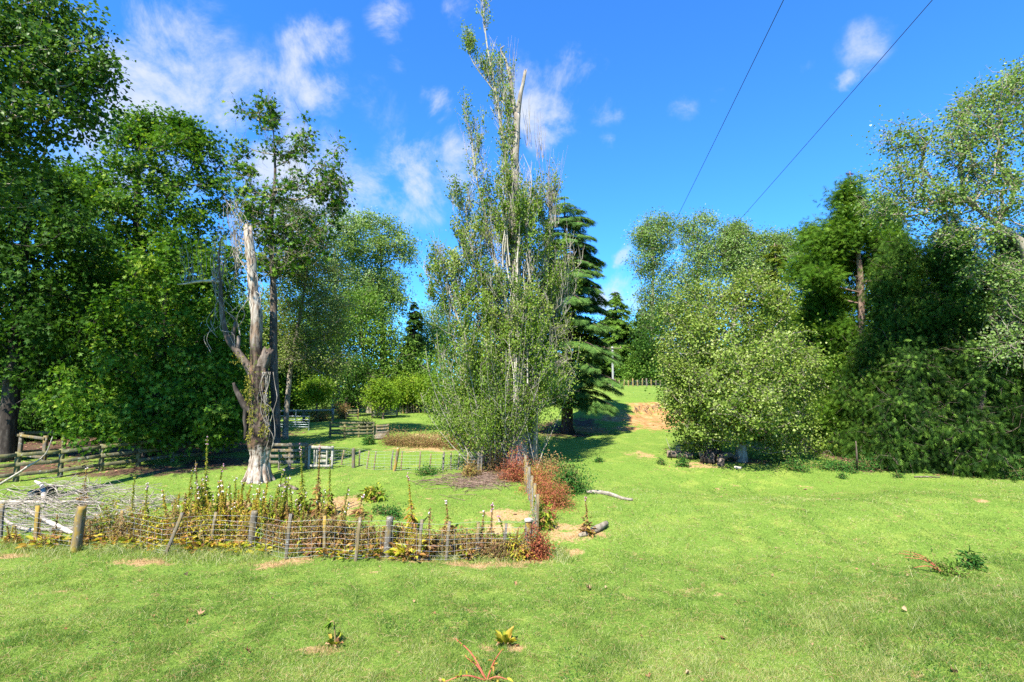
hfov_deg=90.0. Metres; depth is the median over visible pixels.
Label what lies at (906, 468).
leafy weed
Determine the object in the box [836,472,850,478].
leafy weed
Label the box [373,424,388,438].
loading ramp
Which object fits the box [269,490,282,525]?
foxglove
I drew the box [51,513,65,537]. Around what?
foxglove
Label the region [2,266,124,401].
background tree
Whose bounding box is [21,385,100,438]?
dark shrub
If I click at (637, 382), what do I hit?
wooden fence
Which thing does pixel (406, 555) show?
foxglove
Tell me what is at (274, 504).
foxglove
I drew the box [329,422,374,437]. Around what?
wooden hurdle
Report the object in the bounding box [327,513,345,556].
foxglove
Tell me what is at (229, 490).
foxglove
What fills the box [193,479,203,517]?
foxglove
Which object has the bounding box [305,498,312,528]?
foxglove
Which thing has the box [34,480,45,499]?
dead branch
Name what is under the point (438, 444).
dry scrub
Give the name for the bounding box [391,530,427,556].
weed tangle
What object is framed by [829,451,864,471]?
leafy weed
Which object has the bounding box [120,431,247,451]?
rail fence
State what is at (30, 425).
dark shrub
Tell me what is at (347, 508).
foxglove
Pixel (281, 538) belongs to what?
weed tangle
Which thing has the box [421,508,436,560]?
foxglove
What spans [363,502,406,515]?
leafy weed
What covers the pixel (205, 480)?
foxglove
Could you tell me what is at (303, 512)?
foxglove
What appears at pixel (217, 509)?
foxglove
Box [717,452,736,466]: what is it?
stump
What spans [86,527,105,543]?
foxglove
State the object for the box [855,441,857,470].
bare stem
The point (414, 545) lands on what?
foxglove
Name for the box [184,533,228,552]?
foxglove rosette
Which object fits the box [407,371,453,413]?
lime bush
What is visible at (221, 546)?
foxglove rosette
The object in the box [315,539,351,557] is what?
foxglove rosette
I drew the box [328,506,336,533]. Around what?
foxglove
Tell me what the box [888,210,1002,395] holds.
drooping conifer
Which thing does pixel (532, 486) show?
wire fence
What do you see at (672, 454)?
sawn log
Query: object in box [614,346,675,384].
background tree
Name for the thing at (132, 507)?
foxglove
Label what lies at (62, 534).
foxglove rosette
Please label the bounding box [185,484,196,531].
foxglove
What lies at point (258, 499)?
foxglove
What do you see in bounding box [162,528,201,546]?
foxglove rosette
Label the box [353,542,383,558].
foxglove rosette
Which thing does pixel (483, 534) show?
weed tangle
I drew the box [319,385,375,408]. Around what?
dark shrub
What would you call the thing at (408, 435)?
dry scrub
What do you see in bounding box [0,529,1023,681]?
long grass
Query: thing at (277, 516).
foxglove
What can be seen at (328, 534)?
weed tangle
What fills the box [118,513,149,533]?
weed tangle
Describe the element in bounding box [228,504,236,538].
foxglove
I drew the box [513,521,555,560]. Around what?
red vine
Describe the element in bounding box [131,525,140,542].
foxglove
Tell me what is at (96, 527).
weed tangle
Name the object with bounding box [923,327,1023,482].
drooping conifer
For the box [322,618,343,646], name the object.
foxglove rosette
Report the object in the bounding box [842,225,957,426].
drooping conifer
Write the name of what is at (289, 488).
foxglove
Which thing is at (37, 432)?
rail fence
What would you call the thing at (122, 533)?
weed tangle
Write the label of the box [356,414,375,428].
dark shrub
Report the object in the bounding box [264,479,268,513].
foxglove
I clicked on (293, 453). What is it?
creeper
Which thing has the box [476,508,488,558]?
foxglove
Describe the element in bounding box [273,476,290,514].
foxglove
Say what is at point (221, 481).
foxglove
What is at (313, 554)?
foxglove rosette
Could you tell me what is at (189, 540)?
foxglove rosette
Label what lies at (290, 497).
foxglove
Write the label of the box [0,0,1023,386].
sky
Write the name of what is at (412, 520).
foxglove
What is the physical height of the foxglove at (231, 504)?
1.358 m
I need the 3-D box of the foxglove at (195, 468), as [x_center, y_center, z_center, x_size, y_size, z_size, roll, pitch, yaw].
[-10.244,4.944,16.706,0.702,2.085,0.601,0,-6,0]
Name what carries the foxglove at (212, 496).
on the ground at (638, 426)
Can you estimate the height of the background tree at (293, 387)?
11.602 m
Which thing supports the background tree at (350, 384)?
on the ground at (638, 426)
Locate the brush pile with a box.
[0,472,186,535]
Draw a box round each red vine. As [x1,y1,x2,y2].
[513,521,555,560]
[544,501,561,520]
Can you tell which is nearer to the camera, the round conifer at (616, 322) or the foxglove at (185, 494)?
the foxglove at (185, 494)
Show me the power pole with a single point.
(611, 348)
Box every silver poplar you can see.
[281,207,389,410]
[340,203,426,408]
[400,299,460,375]
[620,206,691,384]
[656,203,743,318]
[707,211,765,326]
[746,222,808,289]
[839,55,1023,378]
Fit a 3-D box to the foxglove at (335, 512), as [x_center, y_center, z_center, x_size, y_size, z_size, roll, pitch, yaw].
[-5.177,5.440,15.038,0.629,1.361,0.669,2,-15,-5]
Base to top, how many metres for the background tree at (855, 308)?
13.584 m
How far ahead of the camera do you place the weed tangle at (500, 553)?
13.10 m
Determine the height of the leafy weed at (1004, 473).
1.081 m
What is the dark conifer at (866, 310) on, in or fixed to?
on the ground at (638, 426)
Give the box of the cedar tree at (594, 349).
[525,196,625,433]
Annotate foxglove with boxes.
[0,526,13,545]
[1,525,21,541]
[7,526,22,544]
[49,528,65,545]
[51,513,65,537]
[74,467,92,506]
[82,518,93,545]
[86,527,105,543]
[123,524,134,546]
[126,477,136,523]
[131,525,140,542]
[139,483,153,524]
[159,503,178,547]
[161,489,171,527]
[179,469,194,514]
[180,511,190,545]
[182,492,187,518]
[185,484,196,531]
[188,460,201,507]
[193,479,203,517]
[194,484,203,524]
[196,493,202,528]
[197,483,217,521]
[200,491,219,536]
[202,436,213,509]
[202,474,206,506]
[202,490,210,522]
[210,464,226,511]
[210,491,213,518]
[215,485,229,529]
[215,502,227,538]
[216,480,225,523]
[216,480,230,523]
[225,484,240,526]
[228,492,235,522]
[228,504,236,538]
[232,476,237,511]
[233,507,247,542]
[235,489,242,525]
[237,483,244,516]
[239,482,248,510]
[240,498,256,534]
[241,481,252,515]
[245,491,257,511]
[250,498,268,545]
[255,487,260,526]
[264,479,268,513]
[265,485,280,522]
[265,498,273,533]
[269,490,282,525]
[270,487,285,523]
[271,468,284,513]
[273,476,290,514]
[274,508,284,548]
[278,492,293,530]
[280,475,291,522]
[280,484,286,525]
[285,505,291,530]
[288,486,300,519]
[289,522,306,551]
[291,497,302,532]
[293,443,311,516]
[293,501,305,552]
[294,491,307,527]
[298,509,307,532]
[300,509,324,555]
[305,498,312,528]
[308,445,321,517]
[324,457,334,516]
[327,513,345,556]
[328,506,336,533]
[329,502,336,524]
[332,501,349,553]
[336,487,348,534]
[349,493,367,516]
[399,539,411,560]
[402,472,419,532]
[405,531,418,554]
[410,532,421,559]
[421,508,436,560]
[439,499,455,537]
[462,537,475,560]
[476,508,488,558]
[487,501,494,557]
[497,515,512,548]
[524,494,540,529]
[579,497,596,537]
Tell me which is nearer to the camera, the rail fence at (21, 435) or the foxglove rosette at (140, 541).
the foxglove rosette at (140, 541)
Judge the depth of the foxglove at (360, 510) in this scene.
16.36 m
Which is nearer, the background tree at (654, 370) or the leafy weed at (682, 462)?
the leafy weed at (682, 462)
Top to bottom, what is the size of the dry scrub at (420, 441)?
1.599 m
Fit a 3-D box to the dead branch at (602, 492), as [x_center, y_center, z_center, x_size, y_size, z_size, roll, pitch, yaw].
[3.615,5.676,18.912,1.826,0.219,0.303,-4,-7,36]
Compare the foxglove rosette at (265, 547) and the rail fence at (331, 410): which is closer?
the foxglove rosette at (265, 547)
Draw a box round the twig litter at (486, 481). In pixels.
[409,467,519,499]
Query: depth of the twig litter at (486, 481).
20.97 m
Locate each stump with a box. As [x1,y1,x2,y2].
[699,448,723,463]
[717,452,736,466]
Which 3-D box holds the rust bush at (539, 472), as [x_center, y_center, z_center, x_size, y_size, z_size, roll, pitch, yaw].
[0.913,5.142,19.541,1.881,1.506,1.865,0,-6,0]
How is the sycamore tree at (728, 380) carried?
on the ground at (638, 426)
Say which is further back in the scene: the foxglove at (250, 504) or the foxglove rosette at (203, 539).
the foxglove at (250, 504)
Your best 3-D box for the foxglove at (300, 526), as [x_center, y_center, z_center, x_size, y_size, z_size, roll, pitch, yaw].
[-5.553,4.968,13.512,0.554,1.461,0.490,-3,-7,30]
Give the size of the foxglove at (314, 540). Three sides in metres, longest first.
1.418 x 0.756 x 0.663 m
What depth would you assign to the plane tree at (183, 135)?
33.24 m
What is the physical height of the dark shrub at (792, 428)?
4.441 m
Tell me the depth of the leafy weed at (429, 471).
22.35 m
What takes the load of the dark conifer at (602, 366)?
on the ground at (638, 426)
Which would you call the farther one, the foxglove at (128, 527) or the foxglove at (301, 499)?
the foxglove at (301, 499)
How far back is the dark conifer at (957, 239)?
39.05 m
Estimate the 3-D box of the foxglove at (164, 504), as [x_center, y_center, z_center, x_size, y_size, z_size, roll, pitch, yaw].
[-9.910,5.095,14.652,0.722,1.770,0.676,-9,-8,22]
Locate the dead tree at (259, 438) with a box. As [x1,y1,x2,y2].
[177,196,276,484]
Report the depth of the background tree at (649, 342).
91.50 m
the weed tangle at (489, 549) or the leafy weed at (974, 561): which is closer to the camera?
the leafy weed at (974, 561)
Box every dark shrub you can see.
[0,389,74,443]
[18,394,50,440]
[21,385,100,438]
[235,391,282,429]
[300,401,338,421]
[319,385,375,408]
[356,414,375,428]
[753,390,821,443]
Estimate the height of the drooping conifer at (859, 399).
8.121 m
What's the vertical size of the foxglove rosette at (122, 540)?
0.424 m
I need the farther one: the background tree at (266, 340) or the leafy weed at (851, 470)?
the background tree at (266, 340)
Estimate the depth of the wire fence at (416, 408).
56.76 m
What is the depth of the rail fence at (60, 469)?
22.67 m
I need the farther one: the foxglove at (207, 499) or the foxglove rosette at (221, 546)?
the foxglove at (207, 499)
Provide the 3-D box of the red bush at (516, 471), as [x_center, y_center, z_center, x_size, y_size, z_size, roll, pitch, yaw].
[0.164,5.086,21.432,2.128,2.002,2.360,-2,-6,23]
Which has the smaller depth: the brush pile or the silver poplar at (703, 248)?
the brush pile
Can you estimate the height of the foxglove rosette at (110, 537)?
0.419 m
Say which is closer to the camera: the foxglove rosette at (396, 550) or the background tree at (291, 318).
the foxglove rosette at (396, 550)
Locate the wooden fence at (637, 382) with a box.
[605,378,660,386]
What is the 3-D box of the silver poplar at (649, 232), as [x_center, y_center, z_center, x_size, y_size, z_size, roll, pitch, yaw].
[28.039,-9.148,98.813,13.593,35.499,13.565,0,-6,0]
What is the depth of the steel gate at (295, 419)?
39.93 m
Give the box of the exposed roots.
[634,403,659,415]
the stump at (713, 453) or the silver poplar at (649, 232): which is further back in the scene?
the silver poplar at (649, 232)
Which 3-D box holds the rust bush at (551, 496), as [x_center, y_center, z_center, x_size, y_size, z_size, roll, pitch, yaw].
[1.331,5.045,17.536,2.030,1.848,2.213,3,-6,-26]
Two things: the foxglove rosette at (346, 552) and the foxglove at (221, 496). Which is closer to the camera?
the foxglove rosette at (346, 552)
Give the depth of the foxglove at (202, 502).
15.29 m
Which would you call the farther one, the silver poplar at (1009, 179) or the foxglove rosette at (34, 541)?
the silver poplar at (1009, 179)
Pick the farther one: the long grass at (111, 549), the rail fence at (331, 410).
the rail fence at (331, 410)
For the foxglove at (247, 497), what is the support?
on the ground at (638, 426)
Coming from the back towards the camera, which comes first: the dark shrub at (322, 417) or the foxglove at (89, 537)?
the dark shrub at (322, 417)
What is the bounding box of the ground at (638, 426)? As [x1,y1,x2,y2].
[0,384,1023,681]
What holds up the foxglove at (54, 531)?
on the ground at (638, 426)
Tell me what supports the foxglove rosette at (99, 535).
on the ground at (638, 426)
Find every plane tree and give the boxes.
[1,100,241,441]
[31,224,265,462]
[216,80,358,448]
[258,191,368,439]
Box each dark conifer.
[392,302,432,411]
[581,359,608,383]
[625,310,649,384]
[865,195,909,341]
[923,203,985,314]
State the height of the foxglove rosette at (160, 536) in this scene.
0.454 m
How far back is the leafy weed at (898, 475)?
22.12 m
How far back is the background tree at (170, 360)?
46.24 m
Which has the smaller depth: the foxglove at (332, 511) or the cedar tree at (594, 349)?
the foxglove at (332, 511)
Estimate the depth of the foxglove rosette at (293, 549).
13.23 m
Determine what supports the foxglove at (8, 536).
on the ground at (638, 426)
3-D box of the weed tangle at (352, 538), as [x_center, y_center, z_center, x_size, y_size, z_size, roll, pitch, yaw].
[-4.271,4.927,13.396,1.298,1.681,0.928,3,-6,-26]
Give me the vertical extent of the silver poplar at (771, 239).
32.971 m
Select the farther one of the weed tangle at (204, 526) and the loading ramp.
the loading ramp
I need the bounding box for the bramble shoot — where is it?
[441,638,512,681]
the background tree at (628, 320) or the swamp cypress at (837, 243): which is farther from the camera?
the background tree at (628, 320)
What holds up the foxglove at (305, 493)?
on the ground at (638, 426)
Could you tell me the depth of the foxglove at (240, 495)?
16.37 m
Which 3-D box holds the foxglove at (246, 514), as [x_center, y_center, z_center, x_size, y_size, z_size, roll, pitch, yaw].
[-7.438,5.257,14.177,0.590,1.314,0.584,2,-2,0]
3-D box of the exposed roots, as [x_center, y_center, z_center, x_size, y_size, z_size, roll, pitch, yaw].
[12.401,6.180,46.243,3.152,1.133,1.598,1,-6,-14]
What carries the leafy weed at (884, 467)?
on the ground at (638, 426)
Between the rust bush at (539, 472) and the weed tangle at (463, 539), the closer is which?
the weed tangle at (463, 539)
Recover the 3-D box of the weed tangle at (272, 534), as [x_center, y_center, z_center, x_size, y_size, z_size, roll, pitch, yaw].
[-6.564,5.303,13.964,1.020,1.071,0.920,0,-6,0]
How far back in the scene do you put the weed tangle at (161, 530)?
13.99 m
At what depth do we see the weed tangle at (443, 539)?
13.29 m
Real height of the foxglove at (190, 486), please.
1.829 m
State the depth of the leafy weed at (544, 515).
15.19 m
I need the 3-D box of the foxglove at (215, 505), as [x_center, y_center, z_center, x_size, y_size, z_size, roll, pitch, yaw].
[-8.399,5.113,14.242,0.650,1.839,0.719,3,-10,-9]
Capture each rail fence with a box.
[0,438,205,481]
[16,430,182,453]
[16,432,48,464]
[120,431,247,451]
[280,408,333,421]
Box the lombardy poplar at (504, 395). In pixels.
[409,0,592,469]
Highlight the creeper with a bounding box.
[274,441,311,464]
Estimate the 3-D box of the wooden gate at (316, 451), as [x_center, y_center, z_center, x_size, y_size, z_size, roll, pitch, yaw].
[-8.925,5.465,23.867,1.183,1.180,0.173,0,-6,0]
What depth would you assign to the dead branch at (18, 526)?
15.06 m
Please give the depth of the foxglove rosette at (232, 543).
13.68 m
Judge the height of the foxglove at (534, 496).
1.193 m
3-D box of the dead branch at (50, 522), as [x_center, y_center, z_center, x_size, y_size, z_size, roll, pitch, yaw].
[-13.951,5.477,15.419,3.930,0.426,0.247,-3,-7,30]
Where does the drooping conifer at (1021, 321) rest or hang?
on the ground at (638, 426)
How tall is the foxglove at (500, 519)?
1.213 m
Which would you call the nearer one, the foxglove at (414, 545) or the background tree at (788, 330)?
the foxglove at (414, 545)
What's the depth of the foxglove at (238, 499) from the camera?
15.82 m
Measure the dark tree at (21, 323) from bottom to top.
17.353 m
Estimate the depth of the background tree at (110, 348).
46.22 m
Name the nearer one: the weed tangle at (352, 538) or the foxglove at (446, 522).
the weed tangle at (352, 538)
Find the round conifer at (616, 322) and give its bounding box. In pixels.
[598,291,638,384]
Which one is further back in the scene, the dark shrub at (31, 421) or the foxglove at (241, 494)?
the dark shrub at (31, 421)
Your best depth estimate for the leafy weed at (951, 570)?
11.60 m
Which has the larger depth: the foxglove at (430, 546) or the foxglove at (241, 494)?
the foxglove at (241, 494)
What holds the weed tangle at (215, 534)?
on the ground at (638, 426)
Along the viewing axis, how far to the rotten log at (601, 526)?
14.93 m
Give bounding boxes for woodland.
[0,350,662,396]
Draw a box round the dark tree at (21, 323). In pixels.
[0,138,137,462]
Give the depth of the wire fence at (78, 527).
13.23 m
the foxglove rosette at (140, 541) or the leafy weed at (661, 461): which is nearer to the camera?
the foxglove rosette at (140, 541)
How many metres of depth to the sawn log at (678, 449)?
27.80 m
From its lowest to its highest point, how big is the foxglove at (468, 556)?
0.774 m
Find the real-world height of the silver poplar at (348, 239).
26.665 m
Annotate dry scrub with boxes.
[375,424,409,446]
[388,426,425,447]
[404,424,439,447]
[416,429,449,449]
[434,434,460,449]
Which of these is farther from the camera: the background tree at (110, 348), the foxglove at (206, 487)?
the background tree at (110, 348)
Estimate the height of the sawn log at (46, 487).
0.296 m
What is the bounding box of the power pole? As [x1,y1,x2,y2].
[604,346,621,386]
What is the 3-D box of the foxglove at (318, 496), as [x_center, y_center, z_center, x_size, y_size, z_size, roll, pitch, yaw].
[-6.313,4.599,16.736,0.573,2.524,0.661,-5,-8,43]
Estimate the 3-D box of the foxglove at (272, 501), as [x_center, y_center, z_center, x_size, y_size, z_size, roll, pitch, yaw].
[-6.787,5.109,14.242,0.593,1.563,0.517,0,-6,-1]
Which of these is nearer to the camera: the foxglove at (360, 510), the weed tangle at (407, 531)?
the weed tangle at (407, 531)
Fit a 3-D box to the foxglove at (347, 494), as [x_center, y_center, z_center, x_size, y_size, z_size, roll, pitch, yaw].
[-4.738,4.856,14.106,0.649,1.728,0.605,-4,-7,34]
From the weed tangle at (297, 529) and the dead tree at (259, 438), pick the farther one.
the dead tree at (259, 438)
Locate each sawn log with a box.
[27,484,57,495]
[667,450,693,458]
[676,444,682,450]
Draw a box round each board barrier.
[269,443,307,467]
[345,409,358,418]
[371,408,397,417]
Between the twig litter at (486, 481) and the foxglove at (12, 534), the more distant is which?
the twig litter at (486, 481)
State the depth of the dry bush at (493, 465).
23.29 m
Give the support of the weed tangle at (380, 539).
on the ground at (638, 426)
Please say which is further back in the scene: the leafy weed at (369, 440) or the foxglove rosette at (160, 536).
the leafy weed at (369, 440)
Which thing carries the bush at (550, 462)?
on the ground at (638, 426)
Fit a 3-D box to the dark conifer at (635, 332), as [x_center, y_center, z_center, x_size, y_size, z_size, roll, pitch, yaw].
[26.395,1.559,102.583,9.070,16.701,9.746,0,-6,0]
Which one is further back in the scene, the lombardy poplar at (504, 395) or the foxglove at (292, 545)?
the lombardy poplar at (504, 395)
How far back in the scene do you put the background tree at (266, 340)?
50.16 m
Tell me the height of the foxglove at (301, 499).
2.586 m
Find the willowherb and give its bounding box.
[894,550,939,570]
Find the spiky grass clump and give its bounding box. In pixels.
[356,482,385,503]
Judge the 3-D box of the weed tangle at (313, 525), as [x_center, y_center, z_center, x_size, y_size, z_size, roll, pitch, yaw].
[-5.072,5.118,13.501,1.382,1.197,0.982,-3,-6,24]
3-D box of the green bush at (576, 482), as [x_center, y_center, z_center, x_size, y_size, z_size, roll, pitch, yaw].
[2.190,5.189,19.529,2.428,1.686,2.209,-3,-7,30]
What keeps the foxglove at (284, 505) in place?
on the ground at (638, 426)
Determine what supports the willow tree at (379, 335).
on the ground at (638, 426)
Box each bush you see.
[291,368,344,420]
[329,401,353,418]
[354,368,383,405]
[356,374,407,418]
[387,367,424,413]
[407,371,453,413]
[457,457,483,478]
[483,441,505,471]
[493,440,541,484]
[512,456,555,495]
[525,445,571,479]
[525,460,579,513]
[543,455,599,497]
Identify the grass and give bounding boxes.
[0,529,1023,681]
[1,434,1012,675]
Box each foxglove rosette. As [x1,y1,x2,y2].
[14,532,65,549]
[38,531,71,548]
[91,533,112,544]
[91,533,127,549]
[109,532,145,546]
[123,534,156,548]
[141,538,166,552]
[152,530,176,548]
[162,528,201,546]
[175,535,212,551]
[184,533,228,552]
[209,539,233,553]
[218,539,247,551]
[225,537,254,551]
[248,539,279,554]
[284,544,305,554]
[302,544,321,556]
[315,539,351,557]
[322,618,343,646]
[334,546,359,558]
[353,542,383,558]
[383,539,426,560]
[450,544,478,557]
[494,626,518,645]
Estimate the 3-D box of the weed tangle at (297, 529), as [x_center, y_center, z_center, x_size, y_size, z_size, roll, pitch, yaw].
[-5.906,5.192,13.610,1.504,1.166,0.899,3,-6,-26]
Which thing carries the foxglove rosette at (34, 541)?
on the ground at (638, 426)
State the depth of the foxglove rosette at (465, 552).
13.18 m
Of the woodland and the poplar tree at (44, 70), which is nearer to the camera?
the poplar tree at (44, 70)
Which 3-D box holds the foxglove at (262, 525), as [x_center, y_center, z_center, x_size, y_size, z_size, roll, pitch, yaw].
[-6.877,5.142,14.057,0.651,1.843,0.721,-9,-1,16]
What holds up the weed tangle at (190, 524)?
on the ground at (638, 426)
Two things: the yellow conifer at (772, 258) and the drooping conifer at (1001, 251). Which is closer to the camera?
the drooping conifer at (1001, 251)
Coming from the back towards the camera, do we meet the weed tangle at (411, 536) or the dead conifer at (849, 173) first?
the dead conifer at (849, 173)
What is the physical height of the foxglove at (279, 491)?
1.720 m
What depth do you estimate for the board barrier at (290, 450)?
23.93 m
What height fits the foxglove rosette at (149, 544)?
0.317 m
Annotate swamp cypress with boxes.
[773,214,870,444]
[786,168,921,451]
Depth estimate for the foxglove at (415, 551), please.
12.85 m
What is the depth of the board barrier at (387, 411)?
51.94 m
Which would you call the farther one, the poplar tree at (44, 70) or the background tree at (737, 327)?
the background tree at (737, 327)
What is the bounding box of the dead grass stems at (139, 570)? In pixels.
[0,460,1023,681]
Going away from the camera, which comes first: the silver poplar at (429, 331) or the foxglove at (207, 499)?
the foxglove at (207, 499)
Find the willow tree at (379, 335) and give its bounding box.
[305,278,450,412]
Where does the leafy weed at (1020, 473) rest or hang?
on the ground at (638, 426)
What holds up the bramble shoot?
on the ground at (638, 426)
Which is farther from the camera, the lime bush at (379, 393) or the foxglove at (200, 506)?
the lime bush at (379, 393)
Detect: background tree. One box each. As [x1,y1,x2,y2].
[0,238,79,416]
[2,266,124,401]
[80,321,146,391]
[151,273,242,397]
[204,281,298,409]
[246,278,334,416]
[267,318,336,415]
[323,348,384,412]
[426,301,557,407]
[571,303,640,373]
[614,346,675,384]
[622,286,695,385]
[644,328,745,404]
[715,307,804,407]
[748,278,852,407]
[845,278,872,330]
[972,226,991,306]
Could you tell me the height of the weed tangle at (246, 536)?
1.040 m
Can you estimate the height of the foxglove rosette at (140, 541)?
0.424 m
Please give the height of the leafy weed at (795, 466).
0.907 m
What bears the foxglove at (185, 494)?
on the ground at (638, 426)
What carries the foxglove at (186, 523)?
on the ground at (638, 426)
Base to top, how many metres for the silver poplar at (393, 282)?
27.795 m
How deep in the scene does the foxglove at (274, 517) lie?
15.66 m
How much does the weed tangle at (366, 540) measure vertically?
1.241 m
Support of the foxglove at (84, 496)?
on the ground at (638, 426)
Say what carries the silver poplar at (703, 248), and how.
on the ground at (638, 426)
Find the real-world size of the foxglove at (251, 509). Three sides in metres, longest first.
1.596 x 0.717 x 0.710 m
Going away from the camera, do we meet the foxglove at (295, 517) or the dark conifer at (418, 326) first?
the foxglove at (295, 517)
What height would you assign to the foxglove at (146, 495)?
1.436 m
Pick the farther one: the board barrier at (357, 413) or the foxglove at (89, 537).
the board barrier at (357, 413)
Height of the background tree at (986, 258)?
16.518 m
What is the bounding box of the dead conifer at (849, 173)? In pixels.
[845,172,865,306]
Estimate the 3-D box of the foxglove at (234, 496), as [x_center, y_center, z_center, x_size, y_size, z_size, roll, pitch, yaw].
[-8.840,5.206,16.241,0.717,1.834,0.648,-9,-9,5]
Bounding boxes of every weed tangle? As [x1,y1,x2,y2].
[72,512,109,536]
[90,495,131,536]
[102,504,144,544]
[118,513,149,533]
[122,496,171,543]
[140,516,170,542]
[151,493,199,547]
[158,494,209,546]
[190,503,221,537]
[195,511,234,547]
[215,510,240,541]
[218,507,257,541]
[227,521,257,541]
[238,505,277,548]
[253,518,292,549]
[269,513,314,550]
[269,519,307,551]
[290,512,336,553]
[290,514,336,544]
[314,518,349,551]
[326,496,373,555]
[338,511,384,552]
[355,521,406,556]
[382,517,417,552]
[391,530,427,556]
[413,531,444,550]
[421,516,461,555]
[433,528,467,557]
[454,525,490,556]
[466,517,500,554]
[469,534,500,559]
[478,530,517,561]
[495,530,537,560]
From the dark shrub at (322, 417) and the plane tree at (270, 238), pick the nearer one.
the plane tree at (270, 238)
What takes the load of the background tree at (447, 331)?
on the ground at (638, 426)
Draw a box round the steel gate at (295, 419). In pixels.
[280,412,309,430]
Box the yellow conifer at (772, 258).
[758,243,795,318]
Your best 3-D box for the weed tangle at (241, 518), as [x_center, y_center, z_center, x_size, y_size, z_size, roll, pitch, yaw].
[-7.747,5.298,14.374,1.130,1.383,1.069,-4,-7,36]
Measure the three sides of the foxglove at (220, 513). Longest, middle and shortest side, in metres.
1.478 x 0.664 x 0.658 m
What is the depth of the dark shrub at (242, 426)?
41.37 m
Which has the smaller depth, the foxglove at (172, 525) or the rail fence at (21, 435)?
the foxglove at (172, 525)
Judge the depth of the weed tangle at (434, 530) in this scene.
13.45 m
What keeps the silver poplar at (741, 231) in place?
on the ground at (638, 426)
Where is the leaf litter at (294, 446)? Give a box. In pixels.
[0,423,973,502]
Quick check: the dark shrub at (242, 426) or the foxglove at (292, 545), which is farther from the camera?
the dark shrub at (242, 426)
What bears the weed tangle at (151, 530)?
on the ground at (638, 426)
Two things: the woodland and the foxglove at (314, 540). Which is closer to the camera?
the foxglove at (314, 540)
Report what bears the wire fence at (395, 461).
on the ground at (638, 426)
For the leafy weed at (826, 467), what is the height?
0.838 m
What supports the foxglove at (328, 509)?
on the ground at (638, 426)
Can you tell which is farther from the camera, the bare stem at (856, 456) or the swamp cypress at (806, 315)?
the swamp cypress at (806, 315)
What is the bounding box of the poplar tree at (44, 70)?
[0,0,144,229]
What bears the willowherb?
on the ground at (638, 426)
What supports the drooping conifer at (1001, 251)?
on the ground at (638, 426)
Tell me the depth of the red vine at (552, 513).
16.11 m
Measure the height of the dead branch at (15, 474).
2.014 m
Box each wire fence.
[0,504,533,560]
[278,447,482,471]
[400,401,454,413]
[524,455,538,538]
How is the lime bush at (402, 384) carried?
on the ground at (638, 426)
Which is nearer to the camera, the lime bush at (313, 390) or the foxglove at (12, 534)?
the foxglove at (12, 534)
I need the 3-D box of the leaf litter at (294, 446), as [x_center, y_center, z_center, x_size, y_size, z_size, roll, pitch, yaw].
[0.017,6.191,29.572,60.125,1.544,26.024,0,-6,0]
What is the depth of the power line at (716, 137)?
14.71 m
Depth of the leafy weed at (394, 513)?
16.28 m
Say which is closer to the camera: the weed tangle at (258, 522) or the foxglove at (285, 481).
the weed tangle at (258, 522)
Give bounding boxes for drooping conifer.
[822,319,899,460]
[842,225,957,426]
[853,329,971,475]
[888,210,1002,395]
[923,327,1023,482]
[958,210,1023,403]
[984,290,1023,446]
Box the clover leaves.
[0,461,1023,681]
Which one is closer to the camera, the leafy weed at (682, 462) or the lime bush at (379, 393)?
the leafy weed at (682, 462)
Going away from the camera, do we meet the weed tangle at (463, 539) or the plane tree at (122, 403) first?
the weed tangle at (463, 539)
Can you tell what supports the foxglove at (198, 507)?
on the ground at (638, 426)
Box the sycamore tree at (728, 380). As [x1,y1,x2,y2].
[644,259,847,466]
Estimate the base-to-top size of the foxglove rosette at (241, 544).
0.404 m
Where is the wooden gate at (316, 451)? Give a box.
[307,446,333,468]
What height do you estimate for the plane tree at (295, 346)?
16.837 m
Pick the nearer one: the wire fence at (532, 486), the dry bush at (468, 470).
the wire fence at (532, 486)
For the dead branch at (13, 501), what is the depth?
17.29 m
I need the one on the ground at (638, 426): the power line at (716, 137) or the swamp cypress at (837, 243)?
the swamp cypress at (837, 243)
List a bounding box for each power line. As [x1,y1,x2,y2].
[613,0,783,339]
[628,0,931,339]
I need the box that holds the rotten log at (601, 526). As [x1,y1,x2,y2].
[578,521,608,536]
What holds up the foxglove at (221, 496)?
on the ground at (638, 426)
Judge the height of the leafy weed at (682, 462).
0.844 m
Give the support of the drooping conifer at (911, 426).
on the ground at (638, 426)
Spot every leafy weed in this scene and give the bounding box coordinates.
[361,433,376,444]
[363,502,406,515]
[388,508,402,519]
[415,462,446,476]
[532,499,557,530]
[591,457,605,462]
[656,457,667,465]
[675,453,691,467]
[781,455,816,473]
[804,454,847,471]
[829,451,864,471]
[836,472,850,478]
[846,463,862,473]
[853,452,882,471]
[869,455,894,469]
[889,457,918,472]
[890,467,905,477]
[923,555,980,580]
[954,545,988,572]
[993,461,1014,477]
[1005,456,1023,479]
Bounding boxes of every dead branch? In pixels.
[0,438,51,484]
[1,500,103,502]
[4,517,58,530]
[26,508,72,533]
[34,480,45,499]
[587,490,632,500]

